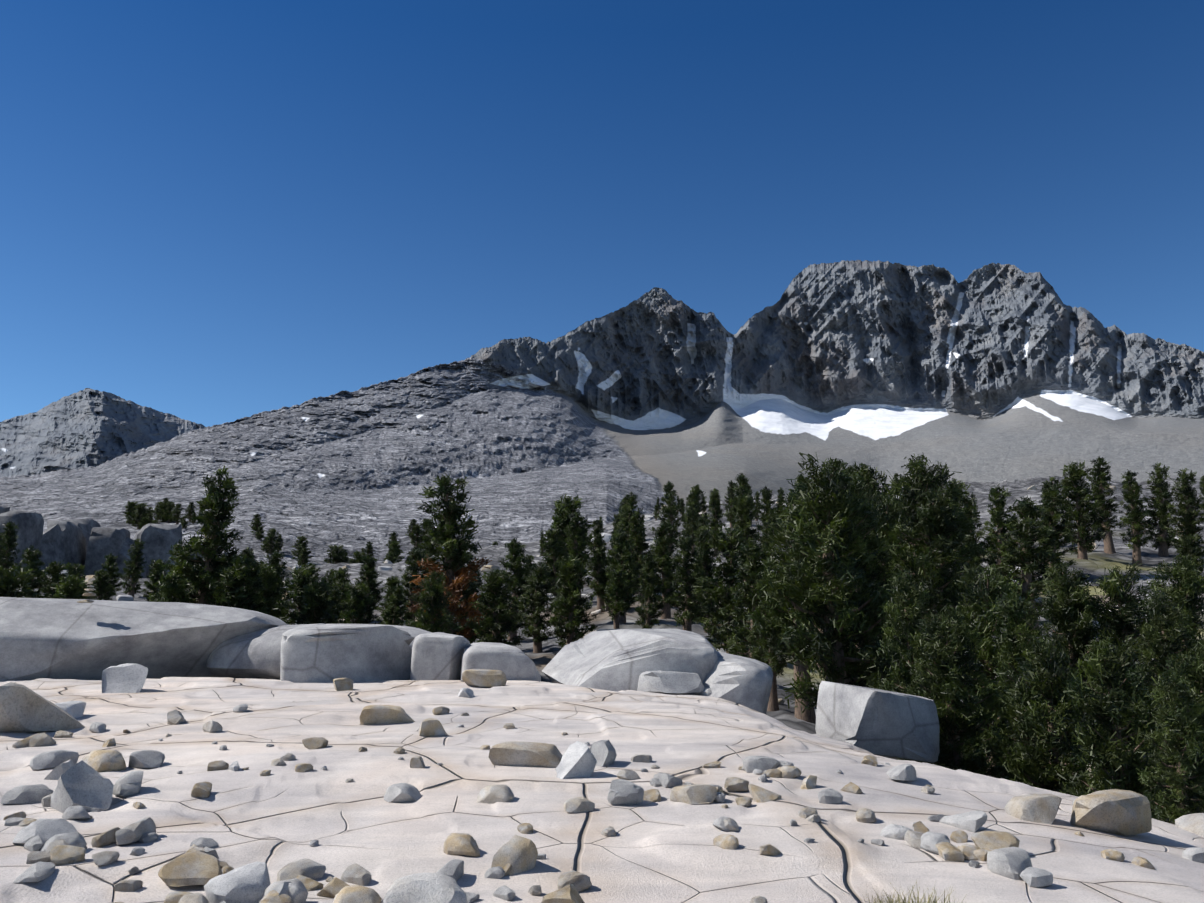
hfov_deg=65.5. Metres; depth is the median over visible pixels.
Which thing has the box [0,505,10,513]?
granite bluff
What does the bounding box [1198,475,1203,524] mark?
pine tree
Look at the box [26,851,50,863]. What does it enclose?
rock
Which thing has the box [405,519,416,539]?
pine tree
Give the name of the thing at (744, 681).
ledge block
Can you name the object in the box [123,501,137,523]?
pine tree
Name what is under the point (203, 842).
rock
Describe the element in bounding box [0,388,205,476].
peak
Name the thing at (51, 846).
rock
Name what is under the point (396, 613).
pine tree
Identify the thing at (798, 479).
pine tree
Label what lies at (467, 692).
rock
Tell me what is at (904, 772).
rock
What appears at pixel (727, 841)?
rock
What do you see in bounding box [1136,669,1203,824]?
pine tree
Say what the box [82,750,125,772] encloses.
rock
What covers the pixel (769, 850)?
rock
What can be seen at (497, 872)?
rock
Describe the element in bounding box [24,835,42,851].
rock
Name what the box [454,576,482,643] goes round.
pine tree
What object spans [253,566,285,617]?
pine tree
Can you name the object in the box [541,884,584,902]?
rock
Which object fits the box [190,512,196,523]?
pine tree
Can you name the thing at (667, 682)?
boulder
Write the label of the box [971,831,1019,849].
rock
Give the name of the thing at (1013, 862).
rock
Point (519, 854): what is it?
rock
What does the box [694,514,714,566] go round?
pine tree
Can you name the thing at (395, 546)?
pine tree
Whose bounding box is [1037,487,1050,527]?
pine tree
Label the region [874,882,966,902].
grass tuft
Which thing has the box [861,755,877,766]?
rock
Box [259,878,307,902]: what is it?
rock
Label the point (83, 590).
pine tree
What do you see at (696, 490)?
pine tree
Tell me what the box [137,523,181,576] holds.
granite bluff
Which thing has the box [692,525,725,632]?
pine tree
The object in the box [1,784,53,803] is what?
rock
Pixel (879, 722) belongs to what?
ledge block
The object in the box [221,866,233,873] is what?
rock
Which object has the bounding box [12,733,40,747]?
rock
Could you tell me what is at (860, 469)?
pine tree
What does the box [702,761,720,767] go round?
rock
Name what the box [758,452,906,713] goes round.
pine tree
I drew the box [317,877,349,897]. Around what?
rock
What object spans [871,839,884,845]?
rock
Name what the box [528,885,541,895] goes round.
rock
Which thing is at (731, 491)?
pine tree
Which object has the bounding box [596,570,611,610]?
pine tree
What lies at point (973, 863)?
rock
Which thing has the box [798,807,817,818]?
rock
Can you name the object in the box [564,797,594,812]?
rock
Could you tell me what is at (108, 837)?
rock
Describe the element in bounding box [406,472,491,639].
pine tree
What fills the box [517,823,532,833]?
rock
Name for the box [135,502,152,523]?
pine tree
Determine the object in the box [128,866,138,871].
rock
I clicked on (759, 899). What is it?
rock
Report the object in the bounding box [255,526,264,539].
pine tree
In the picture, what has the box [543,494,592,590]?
pine tree
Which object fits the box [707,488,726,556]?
pine tree
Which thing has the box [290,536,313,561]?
pine tree
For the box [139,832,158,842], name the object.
rock
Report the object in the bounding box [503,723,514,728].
rock
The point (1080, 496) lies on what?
pine tree
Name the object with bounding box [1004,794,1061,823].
rock
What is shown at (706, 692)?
rock
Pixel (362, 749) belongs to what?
rock
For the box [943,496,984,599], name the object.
pine tree
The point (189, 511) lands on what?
pine tree
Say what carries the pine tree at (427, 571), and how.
on the ground
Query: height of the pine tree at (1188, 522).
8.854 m
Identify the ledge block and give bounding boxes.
[280,623,413,682]
[410,632,470,679]
[542,628,717,690]
[702,651,772,713]
[815,681,939,762]
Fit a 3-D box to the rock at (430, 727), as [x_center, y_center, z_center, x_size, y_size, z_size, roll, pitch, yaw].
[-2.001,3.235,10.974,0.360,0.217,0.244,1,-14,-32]
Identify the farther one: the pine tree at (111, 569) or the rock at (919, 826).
the pine tree at (111, 569)
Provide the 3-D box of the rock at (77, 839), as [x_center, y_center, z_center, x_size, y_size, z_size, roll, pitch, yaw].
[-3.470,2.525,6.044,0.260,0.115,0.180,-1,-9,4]
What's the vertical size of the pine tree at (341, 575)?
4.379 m
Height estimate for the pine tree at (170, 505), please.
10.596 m
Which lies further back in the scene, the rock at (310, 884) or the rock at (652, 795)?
the rock at (652, 795)
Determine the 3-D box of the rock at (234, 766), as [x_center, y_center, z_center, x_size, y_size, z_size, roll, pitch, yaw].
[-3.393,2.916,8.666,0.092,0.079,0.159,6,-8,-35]
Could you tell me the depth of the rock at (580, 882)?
5.48 m
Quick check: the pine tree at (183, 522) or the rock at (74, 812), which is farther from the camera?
the pine tree at (183, 522)
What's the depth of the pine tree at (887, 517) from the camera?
34.15 m
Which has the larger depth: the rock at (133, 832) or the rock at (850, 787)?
the rock at (850, 787)
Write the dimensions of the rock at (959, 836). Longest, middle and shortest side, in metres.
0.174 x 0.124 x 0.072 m
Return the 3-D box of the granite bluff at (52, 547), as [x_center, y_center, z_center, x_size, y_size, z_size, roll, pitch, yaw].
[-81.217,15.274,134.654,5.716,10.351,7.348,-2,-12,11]
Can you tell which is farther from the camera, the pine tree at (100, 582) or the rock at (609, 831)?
the pine tree at (100, 582)
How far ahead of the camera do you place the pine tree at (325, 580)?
76.39 m
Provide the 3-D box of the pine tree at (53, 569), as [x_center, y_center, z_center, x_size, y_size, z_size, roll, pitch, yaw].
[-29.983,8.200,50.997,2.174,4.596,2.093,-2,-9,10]
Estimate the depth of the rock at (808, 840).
6.35 m
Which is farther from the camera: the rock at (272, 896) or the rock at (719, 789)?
the rock at (719, 789)
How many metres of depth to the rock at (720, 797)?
7.51 m
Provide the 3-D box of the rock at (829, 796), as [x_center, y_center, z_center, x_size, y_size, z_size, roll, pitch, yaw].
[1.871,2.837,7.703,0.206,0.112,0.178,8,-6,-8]
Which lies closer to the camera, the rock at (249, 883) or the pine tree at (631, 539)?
the rock at (249, 883)
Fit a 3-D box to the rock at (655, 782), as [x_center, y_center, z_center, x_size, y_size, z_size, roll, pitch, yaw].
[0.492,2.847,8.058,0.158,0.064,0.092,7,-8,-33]
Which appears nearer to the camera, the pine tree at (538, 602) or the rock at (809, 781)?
the rock at (809, 781)
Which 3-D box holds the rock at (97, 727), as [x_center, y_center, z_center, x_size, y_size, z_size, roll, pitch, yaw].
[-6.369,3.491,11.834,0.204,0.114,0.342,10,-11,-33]
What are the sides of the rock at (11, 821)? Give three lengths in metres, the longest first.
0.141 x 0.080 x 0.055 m
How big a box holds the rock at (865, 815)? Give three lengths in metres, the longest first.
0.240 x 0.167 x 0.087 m
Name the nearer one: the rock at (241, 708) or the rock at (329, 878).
the rock at (329, 878)
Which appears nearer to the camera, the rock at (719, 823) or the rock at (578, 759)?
the rock at (719, 823)
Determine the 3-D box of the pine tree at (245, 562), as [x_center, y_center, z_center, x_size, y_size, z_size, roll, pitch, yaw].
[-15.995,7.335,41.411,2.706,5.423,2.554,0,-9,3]
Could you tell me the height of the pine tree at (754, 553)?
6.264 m
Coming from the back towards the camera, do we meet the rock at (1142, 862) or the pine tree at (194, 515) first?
the pine tree at (194, 515)
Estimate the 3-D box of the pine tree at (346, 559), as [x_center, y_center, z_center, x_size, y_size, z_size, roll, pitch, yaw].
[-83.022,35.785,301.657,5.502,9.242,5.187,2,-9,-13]
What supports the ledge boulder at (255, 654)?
on the ground
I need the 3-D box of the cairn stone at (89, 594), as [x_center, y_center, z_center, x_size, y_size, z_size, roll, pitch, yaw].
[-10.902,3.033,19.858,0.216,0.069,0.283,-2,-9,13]
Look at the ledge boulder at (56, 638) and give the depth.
19.89 m
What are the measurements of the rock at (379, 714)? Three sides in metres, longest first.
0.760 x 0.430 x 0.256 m
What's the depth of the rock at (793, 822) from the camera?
6.72 m
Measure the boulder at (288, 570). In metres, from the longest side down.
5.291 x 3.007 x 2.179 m
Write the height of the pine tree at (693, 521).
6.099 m
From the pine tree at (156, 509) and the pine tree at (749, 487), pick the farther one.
the pine tree at (156, 509)
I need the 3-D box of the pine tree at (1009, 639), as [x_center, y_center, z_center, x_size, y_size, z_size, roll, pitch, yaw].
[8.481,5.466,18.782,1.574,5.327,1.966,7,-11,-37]
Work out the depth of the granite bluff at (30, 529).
127.50 m
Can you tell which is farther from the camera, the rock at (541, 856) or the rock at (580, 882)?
the rock at (541, 856)
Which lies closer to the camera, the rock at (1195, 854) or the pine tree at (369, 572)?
the rock at (1195, 854)
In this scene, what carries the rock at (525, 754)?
on the ground
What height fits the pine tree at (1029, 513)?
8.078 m
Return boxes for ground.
[0,475,1203,902]
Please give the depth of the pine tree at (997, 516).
55.29 m
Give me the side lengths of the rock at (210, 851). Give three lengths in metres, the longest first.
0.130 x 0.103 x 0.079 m
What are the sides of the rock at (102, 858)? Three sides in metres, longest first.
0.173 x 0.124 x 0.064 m
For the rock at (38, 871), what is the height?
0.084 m
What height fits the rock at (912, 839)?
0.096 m
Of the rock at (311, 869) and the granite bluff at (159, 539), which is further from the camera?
the granite bluff at (159, 539)
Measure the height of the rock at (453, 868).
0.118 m
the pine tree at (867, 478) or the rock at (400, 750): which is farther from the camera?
the pine tree at (867, 478)
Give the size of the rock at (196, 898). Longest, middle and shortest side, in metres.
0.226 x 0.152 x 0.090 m
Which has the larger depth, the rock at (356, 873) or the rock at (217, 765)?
the rock at (217, 765)
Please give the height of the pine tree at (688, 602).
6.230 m
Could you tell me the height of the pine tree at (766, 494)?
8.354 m
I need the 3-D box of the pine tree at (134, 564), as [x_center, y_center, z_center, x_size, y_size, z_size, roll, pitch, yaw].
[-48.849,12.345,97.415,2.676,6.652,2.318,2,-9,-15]
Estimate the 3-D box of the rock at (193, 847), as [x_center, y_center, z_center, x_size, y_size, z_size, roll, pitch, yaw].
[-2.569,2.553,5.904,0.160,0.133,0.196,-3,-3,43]
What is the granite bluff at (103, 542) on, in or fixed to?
on the ground
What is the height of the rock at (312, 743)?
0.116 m
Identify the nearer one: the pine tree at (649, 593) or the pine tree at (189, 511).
the pine tree at (649, 593)
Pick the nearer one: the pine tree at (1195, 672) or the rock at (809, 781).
the rock at (809, 781)
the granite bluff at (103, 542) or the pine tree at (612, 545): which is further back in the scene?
the granite bluff at (103, 542)
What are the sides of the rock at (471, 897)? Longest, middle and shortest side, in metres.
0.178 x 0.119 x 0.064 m
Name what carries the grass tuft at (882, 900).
on the ground
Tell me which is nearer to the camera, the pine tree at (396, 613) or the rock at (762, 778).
the rock at (762, 778)
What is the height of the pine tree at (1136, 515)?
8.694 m
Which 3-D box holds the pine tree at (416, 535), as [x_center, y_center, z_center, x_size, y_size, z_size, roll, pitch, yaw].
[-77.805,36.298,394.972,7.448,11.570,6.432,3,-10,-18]
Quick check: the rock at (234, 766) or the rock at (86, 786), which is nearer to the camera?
the rock at (86, 786)
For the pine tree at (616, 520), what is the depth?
141.32 m
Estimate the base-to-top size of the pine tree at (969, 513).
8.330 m
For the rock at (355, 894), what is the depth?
4.95 m
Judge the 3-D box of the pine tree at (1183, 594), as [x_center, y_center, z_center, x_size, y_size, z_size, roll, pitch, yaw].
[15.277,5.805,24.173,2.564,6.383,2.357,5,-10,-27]
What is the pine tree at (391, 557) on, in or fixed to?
on the ground
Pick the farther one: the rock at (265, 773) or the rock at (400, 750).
the rock at (400, 750)
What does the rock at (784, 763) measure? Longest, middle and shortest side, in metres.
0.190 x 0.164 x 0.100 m
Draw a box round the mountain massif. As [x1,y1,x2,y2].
[0,260,1203,566]
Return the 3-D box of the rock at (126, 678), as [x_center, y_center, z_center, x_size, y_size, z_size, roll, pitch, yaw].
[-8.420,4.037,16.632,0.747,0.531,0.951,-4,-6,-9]
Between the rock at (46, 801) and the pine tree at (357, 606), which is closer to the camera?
the rock at (46, 801)
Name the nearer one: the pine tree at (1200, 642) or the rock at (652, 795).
the rock at (652, 795)
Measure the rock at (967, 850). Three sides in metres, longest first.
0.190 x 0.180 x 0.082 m
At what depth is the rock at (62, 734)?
11.11 m
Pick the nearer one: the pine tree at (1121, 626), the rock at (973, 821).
the rock at (973, 821)
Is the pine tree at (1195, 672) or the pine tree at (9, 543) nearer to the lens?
the pine tree at (1195, 672)
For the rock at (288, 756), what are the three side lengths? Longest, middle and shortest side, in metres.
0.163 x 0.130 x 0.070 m
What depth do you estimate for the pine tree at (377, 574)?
69.00 m
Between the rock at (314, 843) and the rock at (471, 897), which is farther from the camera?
the rock at (314, 843)
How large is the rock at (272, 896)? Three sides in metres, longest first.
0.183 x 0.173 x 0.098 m
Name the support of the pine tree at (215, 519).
on the ground
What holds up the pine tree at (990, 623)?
on the ground
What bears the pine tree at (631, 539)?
on the ground
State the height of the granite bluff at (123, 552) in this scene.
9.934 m
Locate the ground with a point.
(664, 849)
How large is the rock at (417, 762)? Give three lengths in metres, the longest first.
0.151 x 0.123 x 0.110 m
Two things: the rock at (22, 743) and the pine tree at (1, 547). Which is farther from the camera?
the pine tree at (1, 547)
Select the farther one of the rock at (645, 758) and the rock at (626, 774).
the rock at (645, 758)
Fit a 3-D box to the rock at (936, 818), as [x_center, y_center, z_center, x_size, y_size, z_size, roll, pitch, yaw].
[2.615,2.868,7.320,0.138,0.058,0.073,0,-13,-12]
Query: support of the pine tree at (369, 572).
on the ground
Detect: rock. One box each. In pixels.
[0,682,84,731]
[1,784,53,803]
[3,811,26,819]
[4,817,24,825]
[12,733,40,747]
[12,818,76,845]
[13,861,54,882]
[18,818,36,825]
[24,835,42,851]
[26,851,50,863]
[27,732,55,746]
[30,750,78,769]
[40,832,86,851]
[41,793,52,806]
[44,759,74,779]
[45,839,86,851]
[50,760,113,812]
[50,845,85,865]
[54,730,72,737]
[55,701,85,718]
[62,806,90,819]
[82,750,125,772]
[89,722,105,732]
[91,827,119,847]
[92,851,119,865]
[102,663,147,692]
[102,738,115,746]
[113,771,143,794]
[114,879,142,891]
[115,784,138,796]
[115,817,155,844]
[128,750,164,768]
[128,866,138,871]
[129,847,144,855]
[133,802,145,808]
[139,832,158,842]
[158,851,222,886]
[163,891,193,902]
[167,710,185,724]
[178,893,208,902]
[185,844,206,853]
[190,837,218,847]
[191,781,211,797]
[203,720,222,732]
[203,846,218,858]
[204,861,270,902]
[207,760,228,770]
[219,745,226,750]
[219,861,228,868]
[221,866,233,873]
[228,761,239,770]
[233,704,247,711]
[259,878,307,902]
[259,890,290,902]
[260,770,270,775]
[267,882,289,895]
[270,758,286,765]
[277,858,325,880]
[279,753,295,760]
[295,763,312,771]
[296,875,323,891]
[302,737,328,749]
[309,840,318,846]
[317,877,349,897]
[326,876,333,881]
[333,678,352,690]
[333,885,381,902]
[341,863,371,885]
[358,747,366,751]
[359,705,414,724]
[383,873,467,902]
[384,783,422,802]
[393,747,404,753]
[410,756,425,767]
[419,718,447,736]
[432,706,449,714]
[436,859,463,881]
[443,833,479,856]
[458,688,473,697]
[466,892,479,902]
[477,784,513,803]
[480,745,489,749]
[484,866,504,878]
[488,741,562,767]
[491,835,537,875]
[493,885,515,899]
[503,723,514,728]
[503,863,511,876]
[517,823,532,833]
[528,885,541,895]
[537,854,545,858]
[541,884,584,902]
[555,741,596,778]
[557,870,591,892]
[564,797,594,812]
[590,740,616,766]
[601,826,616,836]
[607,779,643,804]
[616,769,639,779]
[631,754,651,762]
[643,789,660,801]
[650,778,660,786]
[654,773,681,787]
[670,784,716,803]
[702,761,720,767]
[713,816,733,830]
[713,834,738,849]
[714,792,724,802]
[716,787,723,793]
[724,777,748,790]
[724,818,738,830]
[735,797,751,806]
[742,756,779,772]
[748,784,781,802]
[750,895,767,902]
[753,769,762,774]
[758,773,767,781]
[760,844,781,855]
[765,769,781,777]
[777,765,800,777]
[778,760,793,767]
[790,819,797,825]
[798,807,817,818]
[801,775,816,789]
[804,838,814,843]
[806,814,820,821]
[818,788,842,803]
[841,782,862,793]
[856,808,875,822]
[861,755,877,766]
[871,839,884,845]
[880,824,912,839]
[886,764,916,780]
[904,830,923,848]
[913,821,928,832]
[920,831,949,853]
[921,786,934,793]
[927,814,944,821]
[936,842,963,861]
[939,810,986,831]
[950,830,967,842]
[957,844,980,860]
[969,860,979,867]
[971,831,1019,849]
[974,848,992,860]
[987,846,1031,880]
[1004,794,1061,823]
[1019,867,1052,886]
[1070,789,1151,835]
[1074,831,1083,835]
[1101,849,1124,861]
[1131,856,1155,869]
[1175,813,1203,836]
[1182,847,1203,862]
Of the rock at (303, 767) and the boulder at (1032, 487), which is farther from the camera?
the boulder at (1032, 487)
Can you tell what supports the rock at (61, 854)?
on the ground
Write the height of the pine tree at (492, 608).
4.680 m
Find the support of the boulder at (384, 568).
on the ground
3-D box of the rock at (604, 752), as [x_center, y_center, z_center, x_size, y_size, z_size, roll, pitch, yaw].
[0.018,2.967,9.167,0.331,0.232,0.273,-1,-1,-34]
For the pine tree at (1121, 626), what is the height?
6.257 m
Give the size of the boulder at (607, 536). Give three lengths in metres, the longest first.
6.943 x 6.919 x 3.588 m
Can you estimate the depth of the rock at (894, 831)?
6.68 m
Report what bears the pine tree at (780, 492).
on the ground
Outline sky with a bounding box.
[0,0,1203,426]
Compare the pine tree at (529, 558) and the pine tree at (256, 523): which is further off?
the pine tree at (256, 523)
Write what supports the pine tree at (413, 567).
on the ground
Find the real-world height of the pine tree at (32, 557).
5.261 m
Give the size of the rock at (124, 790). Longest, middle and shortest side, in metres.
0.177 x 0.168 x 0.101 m
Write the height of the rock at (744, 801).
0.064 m
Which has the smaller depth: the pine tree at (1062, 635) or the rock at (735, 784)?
the rock at (735, 784)
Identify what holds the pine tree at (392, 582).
on the ground
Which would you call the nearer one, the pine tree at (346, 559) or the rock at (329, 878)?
the rock at (329, 878)
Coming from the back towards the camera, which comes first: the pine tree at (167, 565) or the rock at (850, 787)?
the pine tree at (167, 565)
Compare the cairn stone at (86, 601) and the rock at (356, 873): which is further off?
the cairn stone at (86, 601)
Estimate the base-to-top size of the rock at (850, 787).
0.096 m
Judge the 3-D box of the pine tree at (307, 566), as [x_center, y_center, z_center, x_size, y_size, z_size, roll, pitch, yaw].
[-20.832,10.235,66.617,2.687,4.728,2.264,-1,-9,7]
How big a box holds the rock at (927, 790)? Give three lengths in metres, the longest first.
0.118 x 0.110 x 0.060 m
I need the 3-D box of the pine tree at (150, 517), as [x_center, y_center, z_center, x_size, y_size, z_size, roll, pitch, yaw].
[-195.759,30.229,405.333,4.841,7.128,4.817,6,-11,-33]
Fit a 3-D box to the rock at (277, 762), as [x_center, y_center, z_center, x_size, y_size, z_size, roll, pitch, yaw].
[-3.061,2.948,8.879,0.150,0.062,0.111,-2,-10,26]
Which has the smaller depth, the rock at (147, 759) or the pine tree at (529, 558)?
the rock at (147, 759)
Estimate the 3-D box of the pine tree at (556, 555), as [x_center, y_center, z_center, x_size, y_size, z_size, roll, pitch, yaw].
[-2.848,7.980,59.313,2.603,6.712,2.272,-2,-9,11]
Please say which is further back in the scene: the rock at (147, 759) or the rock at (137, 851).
the rock at (147, 759)
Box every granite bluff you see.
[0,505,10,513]
[0,510,43,574]
[39,524,65,574]
[47,520,85,574]
[62,519,100,553]
[84,527,129,574]
[112,537,148,577]
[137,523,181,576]
[182,544,202,567]
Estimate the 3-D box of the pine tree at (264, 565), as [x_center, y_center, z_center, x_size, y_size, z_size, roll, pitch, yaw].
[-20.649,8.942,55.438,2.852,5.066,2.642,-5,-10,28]
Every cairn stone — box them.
[77,600,93,602]
[82,593,95,595]
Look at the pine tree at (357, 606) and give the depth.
47.47 m
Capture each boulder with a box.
[0,597,286,680]
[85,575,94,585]
[116,595,133,600]
[206,624,431,679]
[280,566,296,576]
[378,566,391,570]
[481,565,499,571]
[591,533,611,541]
[591,609,600,613]
[778,699,784,704]
[1027,485,1036,489]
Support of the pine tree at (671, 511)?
on the ground
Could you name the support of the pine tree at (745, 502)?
on the ground
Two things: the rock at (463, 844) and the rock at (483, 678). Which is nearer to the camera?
the rock at (463, 844)
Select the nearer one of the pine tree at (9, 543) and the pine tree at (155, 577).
the pine tree at (9, 543)
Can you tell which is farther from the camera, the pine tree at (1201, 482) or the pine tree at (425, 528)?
the pine tree at (425, 528)
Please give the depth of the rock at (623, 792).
7.49 m
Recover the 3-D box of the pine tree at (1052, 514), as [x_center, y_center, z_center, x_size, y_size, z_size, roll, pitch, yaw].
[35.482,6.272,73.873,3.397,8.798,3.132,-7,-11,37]
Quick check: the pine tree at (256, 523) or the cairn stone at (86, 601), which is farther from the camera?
the pine tree at (256, 523)
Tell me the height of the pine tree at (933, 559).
9.905 m
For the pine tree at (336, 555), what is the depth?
287.71 m
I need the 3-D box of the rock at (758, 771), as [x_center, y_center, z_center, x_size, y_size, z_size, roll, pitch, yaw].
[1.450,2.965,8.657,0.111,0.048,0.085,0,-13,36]
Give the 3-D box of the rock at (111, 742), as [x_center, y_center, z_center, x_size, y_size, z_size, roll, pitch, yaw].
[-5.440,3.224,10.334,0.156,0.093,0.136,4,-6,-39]
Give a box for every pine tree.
[0,521,20,580]
[0,529,6,569]
[0,565,47,597]
[13,545,47,597]
[36,561,66,598]
[51,573,86,598]
[62,562,91,597]
[70,586,92,599]
[87,569,112,600]
[96,553,122,599]
[119,538,146,596]
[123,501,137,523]
[129,503,146,528]
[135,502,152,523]
[138,517,149,528]
[141,558,164,601]
[146,507,153,514]
[147,513,153,523]
[147,569,189,602]
[150,539,193,601]
[152,501,161,519]
[155,502,167,521]
[160,501,175,522]
[170,466,246,604]
[170,503,183,523]
[180,516,188,528]
[184,502,196,521]
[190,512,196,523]
[205,565,261,609]
[216,555,269,613]
[242,547,254,561]
[248,514,265,536]
[250,561,275,610]
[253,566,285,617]
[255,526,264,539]
[261,529,282,553]
[262,549,295,618]
[273,534,283,551]
[273,565,323,624]
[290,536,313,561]
[292,562,327,610]
[295,580,342,624]
[297,547,309,566]
[320,577,329,598]
[324,544,345,563]
[324,568,336,588]
[325,586,343,623]
[327,567,350,620]
[336,583,350,618]
[339,580,379,623]
[342,549,349,563]
[348,551,364,563]
[355,553,383,622]
[361,541,375,556]
[361,564,381,619]
[375,575,407,625]
[380,585,407,625]
[382,541,404,562]
[384,548,399,563]
[386,531,401,552]
[399,546,426,623]
[403,570,460,634]
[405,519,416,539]
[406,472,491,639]
[409,524,423,547]
[416,549,438,589]
[418,536,431,552]
[419,519,432,538]
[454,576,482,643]
[458,566,483,641]
[467,568,525,645]
[478,569,509,641]
[498,538,532,639]
[515,561,561,652]
[521,553,535,588]
[539,530,545,556]
[540,524,569,618]
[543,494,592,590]
[548,555,597,649]
[562,511,591,605]
[583,517,610,612]
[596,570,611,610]
[600,568,633,628]
[604,529,641,623]
[607,529,617,566]
[611,514,620,534]
[613,552,639,591]
[614,491,648,558]
[616,510,627,561]
[618,498,625,512]
[626,511,656,599]
[628,531,638,594]
[634,551,665,628]
[639,521,684,618]
[653,505,659,520]
[656,480,683,552]
[656,497,660,512]
[663,531,708,631]
[678,498,685,513]
[680,485,709,527]
[681,492,700,533]
[683,506,698,550]
[691,525,751,654]
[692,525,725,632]
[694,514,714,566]
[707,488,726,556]
[719,537,771,657]
[722,480,736,527]
[724,473,757,535]
[733,493,761,580]
[744,483,753,512]
[745,492,822,723]
[746,570,792,710]
[752,492,760,520]
[755,485,780,546]
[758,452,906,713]
[760,520,773,567]
[776,487,785,528]
[790,474,820,502]
[821,468,902,688]
[823,457,846,503]
[837,465,858,503]
[849,491,918,691]
[850,462,868,493]
[853,465,890,532]
[869,567,946,762]
[875,452,984,693]
[879,496,910,581]
[898,513,983,651]
[904,603,1015,778]
[935,562,1039,780]
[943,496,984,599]
[945,478,965,551]
[956,491,989,588]
[977,483,1020,602]
[985,495,1067,636]
[986,590,1075,784]
[997,633,1112,792]
[1030,476,1077,582]
[1032,560,1114,771]
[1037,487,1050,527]
[1053,581,1098,746]
[1057,460,1106,559]
[1057,634,1194,820]
[1079,561,1183,787]
[1085,456,1123,553]
[1118,469,1153,565]
[1134,589,1198,778]
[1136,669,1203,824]
[1141,462,1178,556]
[1144,552,1203,663]
[1147,641,1203,820]
[1166,468,1203,556]
[1172,533,1203,599]
[1191,625,1203,771]
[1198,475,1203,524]
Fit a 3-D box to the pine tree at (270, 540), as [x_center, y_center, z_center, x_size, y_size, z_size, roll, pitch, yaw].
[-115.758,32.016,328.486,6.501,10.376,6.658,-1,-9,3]
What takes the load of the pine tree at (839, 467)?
on the ground
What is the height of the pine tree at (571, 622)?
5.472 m
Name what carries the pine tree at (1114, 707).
on the ground
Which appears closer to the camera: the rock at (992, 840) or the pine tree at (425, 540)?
the rock at (992, 840)
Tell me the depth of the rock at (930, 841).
6.30 m
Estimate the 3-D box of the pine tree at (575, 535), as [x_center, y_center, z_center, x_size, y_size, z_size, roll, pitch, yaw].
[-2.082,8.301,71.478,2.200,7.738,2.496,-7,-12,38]
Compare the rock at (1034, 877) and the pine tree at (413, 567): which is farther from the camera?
the pine tree at (413, 567)
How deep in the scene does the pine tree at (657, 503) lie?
322.43 m
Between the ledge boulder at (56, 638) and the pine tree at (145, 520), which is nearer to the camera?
the ledge boulder at (56, 638)
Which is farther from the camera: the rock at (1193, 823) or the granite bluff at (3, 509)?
the granite bluff at (3, 509)
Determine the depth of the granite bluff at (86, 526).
152.83 m
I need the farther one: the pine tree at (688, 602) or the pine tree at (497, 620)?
the pine tree at (688, 602)
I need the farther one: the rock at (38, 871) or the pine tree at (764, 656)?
the pine tree at (764, 656)
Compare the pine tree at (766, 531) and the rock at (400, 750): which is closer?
the rock at (400, 750)
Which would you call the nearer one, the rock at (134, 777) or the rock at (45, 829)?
the rock at (45, 829)
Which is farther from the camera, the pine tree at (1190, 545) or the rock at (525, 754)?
the pine tree at (1190, 545)
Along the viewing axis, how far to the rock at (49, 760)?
8.89 m
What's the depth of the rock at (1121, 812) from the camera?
7.57 m
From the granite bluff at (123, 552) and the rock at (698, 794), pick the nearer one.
the rock at (698, 794)
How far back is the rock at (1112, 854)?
6.62 m
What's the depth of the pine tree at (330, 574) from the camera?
80.48 m
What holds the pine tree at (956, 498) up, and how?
on the ground
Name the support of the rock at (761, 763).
on the ground
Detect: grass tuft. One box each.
[864,888,915,902]
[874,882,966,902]
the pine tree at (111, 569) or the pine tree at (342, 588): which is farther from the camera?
the pine tree at (111, 569)
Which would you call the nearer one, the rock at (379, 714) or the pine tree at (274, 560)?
the rock at (379, 714)
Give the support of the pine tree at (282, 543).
on the ground
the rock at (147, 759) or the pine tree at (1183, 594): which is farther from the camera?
the pine tree at (1183, 594)
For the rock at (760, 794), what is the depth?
7.60 m
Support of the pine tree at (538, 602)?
on the ground
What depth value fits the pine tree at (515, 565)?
54.87 m
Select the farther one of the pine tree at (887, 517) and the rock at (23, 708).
the pine tree at (887, 517)
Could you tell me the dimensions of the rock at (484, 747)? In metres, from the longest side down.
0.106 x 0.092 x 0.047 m
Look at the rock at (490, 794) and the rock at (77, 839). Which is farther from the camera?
the rock at (490, 794)
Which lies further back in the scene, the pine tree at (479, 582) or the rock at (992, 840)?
the pine tree at (479, 582)
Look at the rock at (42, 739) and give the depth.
10.51 m
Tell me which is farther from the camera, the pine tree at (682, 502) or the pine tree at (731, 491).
the pine tree at (682, 502)
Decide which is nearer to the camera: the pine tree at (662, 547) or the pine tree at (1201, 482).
the pine tree at (662, 547)
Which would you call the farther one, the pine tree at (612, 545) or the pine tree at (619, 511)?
the pine tree at (619, 511)
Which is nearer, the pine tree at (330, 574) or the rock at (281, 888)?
the rock at (281, 888)
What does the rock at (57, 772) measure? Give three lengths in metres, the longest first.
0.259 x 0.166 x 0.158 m
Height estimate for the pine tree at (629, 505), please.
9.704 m
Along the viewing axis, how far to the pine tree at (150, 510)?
442.78 m
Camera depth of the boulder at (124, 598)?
86.33 m
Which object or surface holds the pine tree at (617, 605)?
on the ground
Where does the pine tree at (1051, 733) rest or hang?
on the ground

